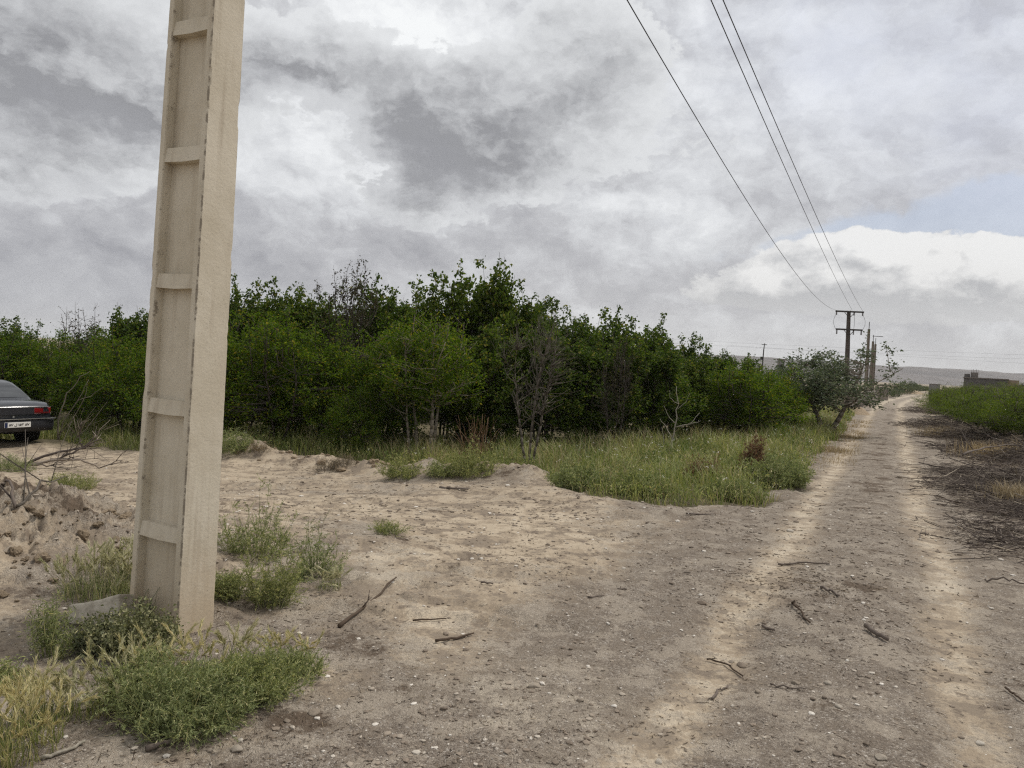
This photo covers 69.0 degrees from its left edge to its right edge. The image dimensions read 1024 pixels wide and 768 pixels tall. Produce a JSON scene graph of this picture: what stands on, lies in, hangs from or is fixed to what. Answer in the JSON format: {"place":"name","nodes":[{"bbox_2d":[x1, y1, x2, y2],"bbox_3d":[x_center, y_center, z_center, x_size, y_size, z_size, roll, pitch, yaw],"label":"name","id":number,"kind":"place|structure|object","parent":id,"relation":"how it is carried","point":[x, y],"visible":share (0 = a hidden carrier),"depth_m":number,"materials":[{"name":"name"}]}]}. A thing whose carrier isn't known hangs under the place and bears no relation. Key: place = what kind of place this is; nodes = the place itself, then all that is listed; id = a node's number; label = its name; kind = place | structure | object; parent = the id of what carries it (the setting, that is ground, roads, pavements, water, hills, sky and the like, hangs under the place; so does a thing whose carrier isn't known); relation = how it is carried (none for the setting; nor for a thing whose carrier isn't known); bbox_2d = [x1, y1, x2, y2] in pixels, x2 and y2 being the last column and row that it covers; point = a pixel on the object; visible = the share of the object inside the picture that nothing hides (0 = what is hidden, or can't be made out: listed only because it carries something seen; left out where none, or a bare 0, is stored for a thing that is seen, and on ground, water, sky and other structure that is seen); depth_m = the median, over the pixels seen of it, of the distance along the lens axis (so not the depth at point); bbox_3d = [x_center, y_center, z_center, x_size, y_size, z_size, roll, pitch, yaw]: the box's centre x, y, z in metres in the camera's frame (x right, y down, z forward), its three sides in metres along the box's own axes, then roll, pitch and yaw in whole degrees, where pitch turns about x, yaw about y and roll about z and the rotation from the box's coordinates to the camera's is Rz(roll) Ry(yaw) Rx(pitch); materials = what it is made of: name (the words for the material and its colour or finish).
{"place":"outdoors","nodes":[
{"label":"outdoors","id":0,"kind":"place"},
{"bbox_2d":[0,337,1023,767],"bbox_3d":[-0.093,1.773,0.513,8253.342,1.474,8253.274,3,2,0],"label":"ground","id":1,"kind":"structure","parent":0,"point":[510,617],"depth_m":5.12,"materials":[{"name":"soil"}]},
{"bbox_2d":[0,654,31,688],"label":"leafy weed","id":2,"kind":"object","parent":1,"relation":"on","point":[3,671],"visible":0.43,"depth_m":3.68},
{"bbox_2d":[0,450,40,472],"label":"weed bush","id":3,"kind":"object","parent":1,"relation":"on","point":[11,466],"visible":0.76,"depth_m":12.05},
{"bbox_2d":[0,315,49,391],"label":"tree","id":4,"kind":"object","parent":1,"relation":"on","point":[15,327],"visible":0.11,"depth_m":25.54,"materials":[{"name":"green plant"}]},
{"bbox_2d":[0,379,55,440],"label":"parked car","id":5,"kind":"object","parent":1,"relation":"on","point":[21,411],"visible":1,"depth_m":16.61,"materials":[{"name":"black paint"}]},
{"bbox_2d":[0,325,62,399],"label":"tree","id":6,"kind":"object","parent":1,"relation":"on","point":[8,359],"visible":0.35,"depth_m":21.20,"materials":[{"name":"green plant"}]},
{"bbox_2d":[0,421,86,506],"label":"dead branch","id":7,"kind":"object","parent":1,"relation":"on","point":[29,494],"visible":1,"depth_m":5.82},
{"bbox_2d":[0,646,88,731],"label":"wild barley","id":8,"kind":"object","parent":1,"relation":"on","point":[40,674],"visible":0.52,"depth_m":3.37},
{"bbox_2d":[0,670,100,767],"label":"wild barley","id":9,"kind":"object","parent":1,"relation":"on","point":[11,698],"visible":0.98,"depth_m":3.08,"materials":[{"name":"plant"}]},
{"bbox_2d":[18,587,84,661],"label":"feathery weed","id":10,"kind":"object","parent":1,"relation":"on","point":[49,638],"visible":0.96,"depth_m":4.04,"materials":[{"name":"plant"}]},
{"bbox_2d":[0,324,110,420],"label":"tree","id":11,"kind":"object","parent":1,"relation":"on","point":[29,382],"visible":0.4,"depth_m":21.18,"materials":[{"name":"green plant"}]},
{"bbox_2d":[36,469,101,489],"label":"weed bush","id":12,"kind":"object","parent":1,"relation":"on","point":[71,481],"visible":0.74,"depth_m":10.18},
{"bbox_2d":[43,305,105,418],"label":"tree","id":13,"kind":"object","parent":1,"relation":"on","point":[79,325],"visible":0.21,"depth_m":22.61,"materials":[{"name":"grey plant"}]},
{"bbox_2d":[20,406,134,468],"bbox_3d":[-7.793,1.080,13.498,1.643,1.266,1.315,1,2,-45],"label":"dead branch","id":14,"kind":"object","parent":1,"relation":"on","point":[66,453],"visible":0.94,"depth_m":13.56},
{"bbox_2d":[25,337,143,424],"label":"tree","id":15,"kind":"object","parent":1,"relation":"on","point":[70,397],"visible":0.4,"depth_m":20.09,"materials":[{"name":"green plant"}]},
{"bbox_2d":[39,536,132,603],"bbox_3d":[-2.645,1.194,4.869,0.739,0.394,0.603,3,2,0],"label":"wild barley","id":16,"kind":"object","parent":1,"relation":"on","point":[118,559],"visible":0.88,"depth_m":4.81,"materials":[{"name":"plant"}]},
{"bbox_2d":[42,658,143,723],"bbox_3d":[-1.929,1.420,3.405,0.449,0.273,0.337,3,2,0],"label":"wild barley","id":17,"kind":"object","parent":1,"relation":"on","point":[87,704],"visible":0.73,"depth_m":3.41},
{"bbox_2d":[64,613,126,658],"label":"leafy weed","id":18,"kind":"object","parent":1,"relation":"on","point":[80,646],"visible":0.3,"depth_m":4.09,"materials":[{"name":"green plant"}]},
{"bbox_2d":[57,318,146,435],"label":"tree","id":19,"kind":"object","parent":1,"relation":"on","point":[113,366],"visible":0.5,"depth_m":18.87,"materials":[{"name":"green plant"}]},
{"bbox_2d":[68,594,135,624],"bbox_3d":[-2.480,1.384,4.532,0.353,0.182,0.206,-9,-15,14],"label":"concrete lump","id":20,"kind":"object","parent":1,"relation":"on","point":[93,607],"visible":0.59,"depth_m":4.46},
{"bbox_2d":[87,303,148,418],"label":"tree","id":21,"kind":"object","parent":1,"relation":"on","point":[129,327],"visible":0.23,"depth_m":23.72,"materials":[{"name":"green plant"}]},
{"bbox_2d":[76,632,175,707],"bbox_3d":[-1.899,1.364,3.601,0.423,0.361,0.396,3,2,0],"label":"wild barley","id":22,"kind":"object","parent":1,"relation":"on","point":[90,662],"visible":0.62,"depth_m":3.58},
{"bbox_2d":[71,589,188,667],"bbox_3d":[-2.107,1.351,4.138,0.656,0.389,0.477,3,2,0],"label":"leafy weed","id":23,"kind":"object","parent":1,"relation":"on","point":[118,626],"visible":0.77,"depth_m":4.09,"materials":[{"name":"green plant"}]},
{"bbox_2d":[84,633,193,712],"bbox_3d":[-1.766,1.400,3.610,0.522,0.386,0.535,3,2,0],"label":"weed bush","id":24,"kind":"object","parent":1,"relation":"on","point":[140,660],"visible":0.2,"depth_m":3.58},
{"bbox_2d":[0,412,310,451],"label":"orchard grass","id":25,"kind":"structure","parent":1,"relation":"on","point":[117,434],"depth_m":18.19,"materials":[{"name":"plant"}]},
{"bbox_2d":[92,327,235,421],"bbox_3d":[-8.656,-0.134,18.977,3.543,3.326,3.922,4,2,39],"label":"tree","id":26,"kind":"object","parent":1,"relation":"on","point":[138,393],"visible":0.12,"depth_m":18.06,"materials":[{"name":"green plant"}]},
{"bbox_2d":[115,617,230,674],"bbox_3d":[-1.736,1.394,3.848,0.536,0.317,0.414,4,2,31],"label":"wild barley","id":27,"kind":"object","parent":1,"relation":"on","point":[194,646],"visible":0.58,"depth_m":3.85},
{"bbox_2d":[79,641,280,752],"bbox_3d":[-1.480,1.397,3.441,0.750,0.475,0.715,4,2,16],"label":"weed bush","id":28,"kind":"object","parent":1,"relation":"on","point":[166,710],"visible":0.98,"depth_m":3.35,"materials":[{"name":"plant"}]},
{"bbox_2d":[130,0,244,638],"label":"utility pole","id":29,"kind":"object","parent":1,"relation":"on","point":[174,553],"visible":0.85,"depth_m":4.49,"materials":[{"name":"concrete"}]},
{"bbox_2d":[214,568,248,605],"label":"weed bush","id":30,"kind":"object","parent":1,"relation":"on","point":[226,586],"visible":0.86,"depth_m":5.04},
{"bbox_2d":[204,616,275,662],"bbox_3d":[-1.479,1.423,4.061,0.306,0.291,0.343,3,2,12],"label":"wild barley","id":31,"kind":"object","parent":1,"relation":"on","point":[221,640],"visible":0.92,"depth_m":4.07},
{"bbox_2d":[222,420,259,454],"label":"weed bush","id":32,"kind":"object","parent":1,"relation":"on","point":[231,442],"visible":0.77,"depth_m":14.48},
{"bbox_2d":[227,273,262,418],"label":"tree","id":33,"kind":"object","parent":1,"relation":"on","point":[235,304],"visible":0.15,"depth_m":20.67,"materials":[{"name":"green plant"}]},
{"bbox_2d":[183,641,314,713],"bbox_3d":[-1.290,1.453,3.702,0.670,0.339,0.593,2,2,-28],"label":"weed bush","id":34,"kind":"object","parent":1,"relation":"on","point":[268,675],"visible":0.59,"depth_m":3.68,"materials":[{"name":"plant"}]},
{"bbox_2d":[223,309,308,434],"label":"tree","id":35,"kind":"object","parent":1,"relation":"on","point":[228,419],"visible":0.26,"depth_m":17.54,"materials":[{"name":"green plant"}]},
{"bbox_2d":[217,477,316,561],"bbox_3d":[-1.979,1.105,6.024,0.890,0.738,0.791,3,2,0],"label":"weed bush","id":36,"kind":"object","parent":1,"relation":"on","point":[263,535],"visible":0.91,"depth_m":5.97,"materials":[{"name":"plant"}]},
{"bbox_2d":[231,535,309,610],"bbox_3d":[-1.640,1.287,5.066,0.500,0.569,0.604,2,2,-26],"label":"weed bush","id":37,"kind":"object","parent":1,"relation":"on","point":[275,589],"visible":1,"depth_m":5.03,"materials":[{"name":"plant"}]},
{"bbox_2d":[240,276,306,410],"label":"tree","id":38,"kind":"object","parent":1,"relation":"on","point":[273,303],"visible":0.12,"depth_m":20.86,"materials":[{"name":"green plant"}]},
{"bbox_2d":[252,624,324,660],"bbox_3d":[-1.271,1.466,4.203,0.412,0.224,0.218,3,2,0],"label":"wild barley","id":39,"kind":"object","parent":1,"relation":"on","point":[289,635],"visible":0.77,"depth_m":4.21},
{"bbox_2d":[250,638,330,681],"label":"weed bush","id":40,"kind":"object","parent":1,"relation":"on","point":[297,657],"visible":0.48,"depth_m":4.00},
{"bbox_2d":[224,300,370,442],"bbox_3d":[-5.305,-0.238,17.288,4.172,3.424,4.093,1,2,-44],"label":"tree","id":41,"kind":"object","parent":1,"relation":"on","point":[273,411],"visible":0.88,"depth_m":16.94,"materials":[{"name":"green plant"}]},
{"bbox_2d":[258,282,353,428],"bbox_3d":[-5.781,-0.794,21.087,2.744,4.290,2.497,2,2,-26],"label":"tree","id":42,"kind":"object","parent":1,"relation":"on","point":[309,308],"visible":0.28,"depth_m":20.70,"materials":[{"name":"green plant"}]},
{"bbox_2d":[272,511,350,582],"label":"weed bush","id":43,"kind":"object","parent":1,"relation":"on","point":[320,564],"visible":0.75,"depth_m":5.65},
{"bbox_2d":[304,564,352,591],"bbox_3d":[-1.332,1.404,5.412,0.346,0.214,0.286,2,2,-39],"label":"wild barley","id":44,"kind":"object","parent":1,"relation":"on","point":[333,575],"visible":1,"depth_m":5.39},
{"bbox_2d":[271,331,395,438],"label":"tree","id":45,"kind":"object","parent":1,"relation":"on","point":[319,409],"visible":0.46,"depth_m":17.33,"materials":[{"name":"green plant"}]},
{"bbox_2d":[306,255,385,432],"bbox_3d":[-4.215,-0.921,19.291,1.952,4.849,2.160,3,2,16],"label":"tree","id":46,"kind":"object","parent":1,"relation":"on","point":[350,310],"visible":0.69,"depth_m":19.06,"materials":[{"name":"grey plant"}]},
{"bbox_2d":[303,385,400,454],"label":"tree","id":47,"kind":"object","parent":1,"relation":"on","point":[366,414],"visible":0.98,"depth_m":16.29,"materials":[{"name":"green plant"}]},
{"bbox_2d":[340,273,412,403],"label":"tree","id":48,"kind":"object","parent":1,"relation":"on","point":[380,314],"visible":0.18,"depth_m":20.55,"materials":[{"name":"green plant"}]},
{"bbox_2d":[329,320,446,447],"bbox_3d":[-3.099,0.022,17.529,3.247,3.113,3.631,3,2,8],"label":"tree","id":49,"kind":"object","parent":1,"relation":"on","point":[399,424],"visible":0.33,"depth_m":17.18,"materials":[{"name":"green plant"}]},
{"bbox_2d":[368,518,411,536],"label":"weed bush","id":50,"kind":"object","parent":1,"relation":"on","point":[381,529],"visible":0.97,"depth_m":7.20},
{"bbox_2d":[370,288,426,434],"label":"tree","id":51,"kind":"object","parent":1,"relation":"on","point":[404,313],"visible":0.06,"depth_m":20.63,"materials":[{"name":"green plant"}]},
{"bbox_2d":[373,449,425,480],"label":"weed bush","id":52,"kind":"object","parent":1,"relation":"on","point":[404,471],"visible":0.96,"depth_m":12.47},
{"bbox_2d":[336,304,490,453],"bbox_3d":[-1.882,0.012,16.726,2.994,3.480,4.107,4,2,18],"label":"tree","id":53,"kind":"object","parent":1,"relation":"on","point":[441,373],"visible":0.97,"depth_m":16.19,"materials":[{"name":"green plant"}]},
{"bbox_2d":[400,269,469,439],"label":"tree","id":54,"kind":"object","parent":1,"relation":"on","point":[434,304],"visible":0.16,"depth_m":19.69,"materials":[{"name":"green plant"}]},
{"bbox_2d":[423,457,458,478],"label":"weed bush","id":55,"kind":"object","parent":1,"relation":"on","point":[439,469],"visible":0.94,"depth_m":12.37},
{"bbox_2d":[442,415,502,462],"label":"dry bush","id":56,"kind":"object","parent":1,"relation":"on","point":[477,445],"visible":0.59,"depth_m":15.20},
{"bbox_2d":[426,321,519,450],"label":"tree","id":57,"kind":"object","parent":1,"relation":"on","point":[462,410],"visible":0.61,"depth_m":17.73,"materials":[{"name":"green plant"}]},
{"bbox_2d":[446,433,502,479],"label":"weed bush","id":58,"kind":"object","parent":1,"relation":"on","point":[467,466],"visible":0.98,"depth_m":12.34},
{"bbox_2d":[443,252,537,440],"bbox_3d":[-0.677,-0.968,19.891,2.724,5.165,2.994,3,2,-13],"label":"tree","id":59,"kind":"object","parent":1,"relation":"on","point":[498,301],"visible":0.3,"depth_m":19.50,"materials":[{"name":"green plant"}]},
{"bbox_2d":[457,329,548,447],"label":"tree","id":60,"kind":"object","parent":1,"relation":"on","point":[506,392],"visible":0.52,"depth_m":17.91,"materials":[{"name":"green plant"}]},
{"bbox_2d":[1,440,1023,767],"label":"twig litter","id":61,"kind":"object","parent":1,"relation":"on","point":[567,614],"visible":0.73,"depth_m":5.16,"materials":[{"name":"wood"}]},
{"bbox_2d":[499,279,560,437],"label":"tree","id":62,"kind":"object","parent":1,"relation":"on","point":[528,316],"visible":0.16,"depth_m":20.15,"materials":[{"name":"green plant"}]},
{"bbox_2d":[493,312,582,464],"bbox_3d":[0.634,0.191,14.268,2.029,3.179,1.914,4,2,31],"label":"dead shrub","id":63,"kind":"object","parent":1,"relation":"on","point":[541,361],"visible":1,"depth_m":14.18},
{"bbox_2d":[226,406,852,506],"bbox_3d":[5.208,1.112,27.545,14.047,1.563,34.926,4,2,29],"label":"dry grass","id":64,"kind":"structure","parent":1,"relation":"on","point":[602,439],"depth_m":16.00,"materials":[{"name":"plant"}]},
{"bbox_2d":[504,318,587,447],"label":"tree","id":65,"kind":"object","parent":1,"relation":"on","point":[557,413],"visible":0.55,"depth_m":18.18,"materials":[{"name":"grey plant"}]},
{"bbox_2d":[518,299,577,437],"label":"tree","id":66,"kind":"object","parent":1,"relation":"on","point":[562,331],"visible":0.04,"depth_m":21.35,"materials":[{"name":"green plant"}]},
{"bbox_2d":[544,456,620,491],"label":"weed bush","id":67,"kind":"object","parent":1,"relation":"on","point":[565,475],"visible":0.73,"depth_m":10.96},
{"bbox_2d":[543,326,623,448],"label":"tree","id":68,"kind":"object","parent":1,"relation":"on","point":[587,367],"visible":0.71,"depth_m":18.35,"materials":[{"name":"green plant"}]},
{"bbox_2d":[562,307,625,435],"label":"tree","id":69,"kind":"object","parent":1,"relation":"on","point":[582,329],"visible":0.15,"depth_m":21.58,"materials":[{"name":"green plant"}]},
{"bbox_2d":[592,331,641,448],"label":"tree","id":70,"kind":"object","parent":1,"relation":"on","point":[612,387],"visible":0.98,"depth_m":17.33,"materials":[{"name":"grey plant"}]},
{"bbox_2d":[587,304,646,435],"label":"tree","id":71,"kind":"object","parent":1,"relation":"on","point":[631,320],"visible":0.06,"depth_m":22.27,"materials":[{"name":"green plant"}]},
{"bbox_2d":[573,326,662,441],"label":"tree","id":72,"kind":"object","parent":1,"relation":"on","point":[636,370],"visible":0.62,"depth_m":18.62,"materials":[{"name":"green plant"}]},
{"bbox_2d":[604,459,674,498],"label":"weed bush","id":73,"kind":"object","parent":1,"relation":"on","point":[651,475],"visible":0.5,"depth_m":10.61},
{"bbox_2d":[504,451,805,503],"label":"pale herbs","id":74,"kind":"object","parent":1,"relation":"on","point":[638,467],"visible":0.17,"depth_m":11.27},
{"bbox_2d":[626,312,688,435],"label":"tree","id":75,"kind":"object","parent":1,"relation":"on","point":[656,337],"visible":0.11,"depth_m":22.79,"materials":[{"name":"green plant"}]},
{"bbox_2d":[625,338,708,437],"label":"tree","id":76,"kind":"object","parent":1,"relation":"on","point":[665,370],"visible":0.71,"depth_m":19.23,"materials":[{"name":"green plant"}]},
{"bbox_2d":[659,351,717,437],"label":"tree","id":77,"kind":"object","parent":1,"relation":"on","point":[699,382],"visible":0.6,"depth_m":20.39,"materials":[{"name":"green plant"}]},
{"bbox_2d":[666,331,711,429],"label":"tree","id":78,"kind":"object","parent":1,"relation":"on","point":[688,354],"visible":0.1,"depth_m":24.17,"materials":[{"name":"green plant"}]},
{"bbox_2d":[656,365,746,429],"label":"tree","id":79,"kind":"object","parent":1,"relation":"on","point":[723,399],"visible":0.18,"depth_m":21.12,"materials":[{"name":"green plant"}]},
{"bbox_2d":[693,344,738,400],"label":"tree","id":80,"kind":"object","parent":1,"relation":"on","point":[723,363],"visible":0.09,"depth_m":26.59,"materials":[{"name":"green plant"}]},
{"bbox_2d":[694,473,771,503],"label":"weed bush","id":81,"kind":"object","parent":1,"relation":"on","point":[745,490],"visible":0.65,"depth_m":10.58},
{"bbox_2d":[736,430,768,470],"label":"weed bush","id":82,"kind":"object","parent":1,"relation":"on","point":[757,450],"visible":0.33,"depth_m":13.04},
{"bbox_2d":[683,355,822,434],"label":"tree","id":83,"kind":"object","parent":1,"relation":"on","point":[750,410],"visible":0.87,"depth_m":20.43,"materials":[{"name":"green plant"}]},
{"bbox_2d":[724,363,822,430],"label":"tree","id":84,"kind":"object","parent":1,"relation":"on","point":[797,398],"visible":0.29,"depth_m":21.64,"materials":[{"name":"green plant"}]},
{"bbox_2d":[742,441,815,489],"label":"weed bush","id":85,"kind":"object","parent":1,"relation":"on","point":[799,478],"visible":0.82,"depth_m":12.01,"materials":[{"name":"plant"}]},
{"bbox_2d":[745,329,910,430],"bbox_3d":[9.435,-0.067,23.581,4.692,3.450,5.162,1,2,-45],"label":"roadside tree","id":86,"kind":"object","parent":1,"relation":"on","point":[824,378],"visible":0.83,"depth_m":22.89,"materials":[{"name":"green plant"}]},
{"bbox_2d":[813,419,875,470],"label":"verge grass","id":87,"kind":"structure","parent":1,"relation":"on","point":[856,426],"depth_m":21.08,"materials":[{"name":"plant"}]},
{"bbox_2d":[833,310,864,386],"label":"utility pole","id":88,"kind":"object","parent":1,"relation":"on","point":[847,342],"visible":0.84,"depth_m":62.47,"materials":[{"name":"concrete"}]},
{"bbox_2d":[880,412,985,429],"bbox_3d":[17.217,1.466,29.872,4.520,0.870,5.796,3,2,0],"label":"brushwood heap","id":89,"kind":"object","parent":1,"relation":"on","point":[934,421],"visible":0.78,"depth_m":29.27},
{"bbox_2d":[873,509,1023,564],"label":"brushwood heap","id":90,"kind":"object","parent":1,"relation":"on","point":[1009,531],"visible":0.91,"depth_m":8.44,"materials":[{"name":"wood"}]},
{"bbox_2d":[910,382,997,421],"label":"hedge shrub","id":91,"kind":"object","parent":1,"relation":"on","point":[936,396],"visible":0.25,"depth_m":34.25,"materials":[{"name":"green plant"}]},
{"bbox_2d":[890,473,1023,502],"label":"brushwood heap","id":92,"kind":"object","parent":1,"relation":"on","point":[956,486],"visible":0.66,"depth_m":12.40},
{"bbox_2d":[894,455,1023,484],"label":"brushwood heap","id":93,"kind":"object","parent":1,"relation":"on","point":[963,469],"visible":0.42,"depth_m":14.72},
{"bbox_2d":[897,422,1023,443],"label":"brushwood heap","id":94,"kind":"object","parent":1,"relation":"on","point":[976,435],"visible":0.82,"depth_m":23.71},
{"bbox_2d":[900,431,1023,461],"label":"brushwood heap","id":95,"kind":"object","parent":1,"relation":"on","point":[942,446],"visible":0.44,"depth_m":19.44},
{"bbox_2d":[906,484,1023,527],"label":"brushwood heap","id":96,"kind":"object","parent":1,"relation":"on","point":[1012,508],"visible":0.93,"depth_m":10.66,"materials":[{"name":"wood"}]},
{"bbox_2d":[908,465,1023,491],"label":"brushwood heap","id":97,"kind":"object","parent":1,"relation":"on","point":[1007,475],"visible":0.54,"depth_m":13.20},
{"bbox_2d":[918,440,1023,467],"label":"brushwood heap","id":98,"kind":"object","parent":1,"relation":"on","point":[1018,453],"visible":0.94,"depth_m":17.30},
{"bbox_2d":[930,383,1022,430],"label":"hedge shrub","id":99,"kind":"object","parent":1,"relation":"on","point":[961,416],"visible":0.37,"depth_m":26.22,"materials":[{"name":"green plant"}]},
{"bbox_2d":[946,387,1023,435],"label":"hedge shrub","id":100,"kind":"object","parent":1,"relation":"on","point":[987,422],"visible":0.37,"depth_m":23.34,"materials":[{"name":"green plant"}]},
{"bbox_2d":[958,475,1023,501],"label":"grass tuft","id":101,"kind":"object","parent":1,"relation":"on","point":[1008,490],"visible":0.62,"depth_m":11.57,"materials":[{"name":"plant"}]},
{"bbox_2d":[963,369,1023,391],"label":"block building","id":102,"kind":"structure","parent":1,"relation":"on","point":[974,379],"depth_m":98.71,"materials":[{"name":"grey"}]},
{"bbox_2d":[975,383,1023,437],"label":"hedge shrub","id":103,"kind":"object","parent":1,"relation":"on","point":[1002,408],"visible":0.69,"depth_m":20.96,"materials":[{"name":"green plant"}]},
{"bbox_2d":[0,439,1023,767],"bbox_3d":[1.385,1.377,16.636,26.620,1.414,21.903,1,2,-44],"label":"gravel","id":104,"kind":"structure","parent":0,"point":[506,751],"depth_m":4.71,"materials":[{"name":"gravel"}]},
{"bbox_2d":[0,0,1023,372],"label":"sky","id":105,"kind":"structure","parent":0,"point":[410,138],"materials":[{"name":"grey"}]},
{"bbox_2d":[223,405,855,507],"bbox_3d":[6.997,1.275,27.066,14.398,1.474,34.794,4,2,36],"label":"meadow grass","id":106,"kind":"structure","parent":0,"point":[506,447],"depth_m":15.92,"materials":[{"name":"plant"}]},
{"bbox_2d":[696,354,1023,385],"bbox_3d":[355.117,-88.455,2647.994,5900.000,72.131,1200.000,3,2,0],"label":"hills","id":107,"kind":"structure","parent":0,"point":[928,375],"depth_m":2274.58,"materials":[{"name":"grey"}]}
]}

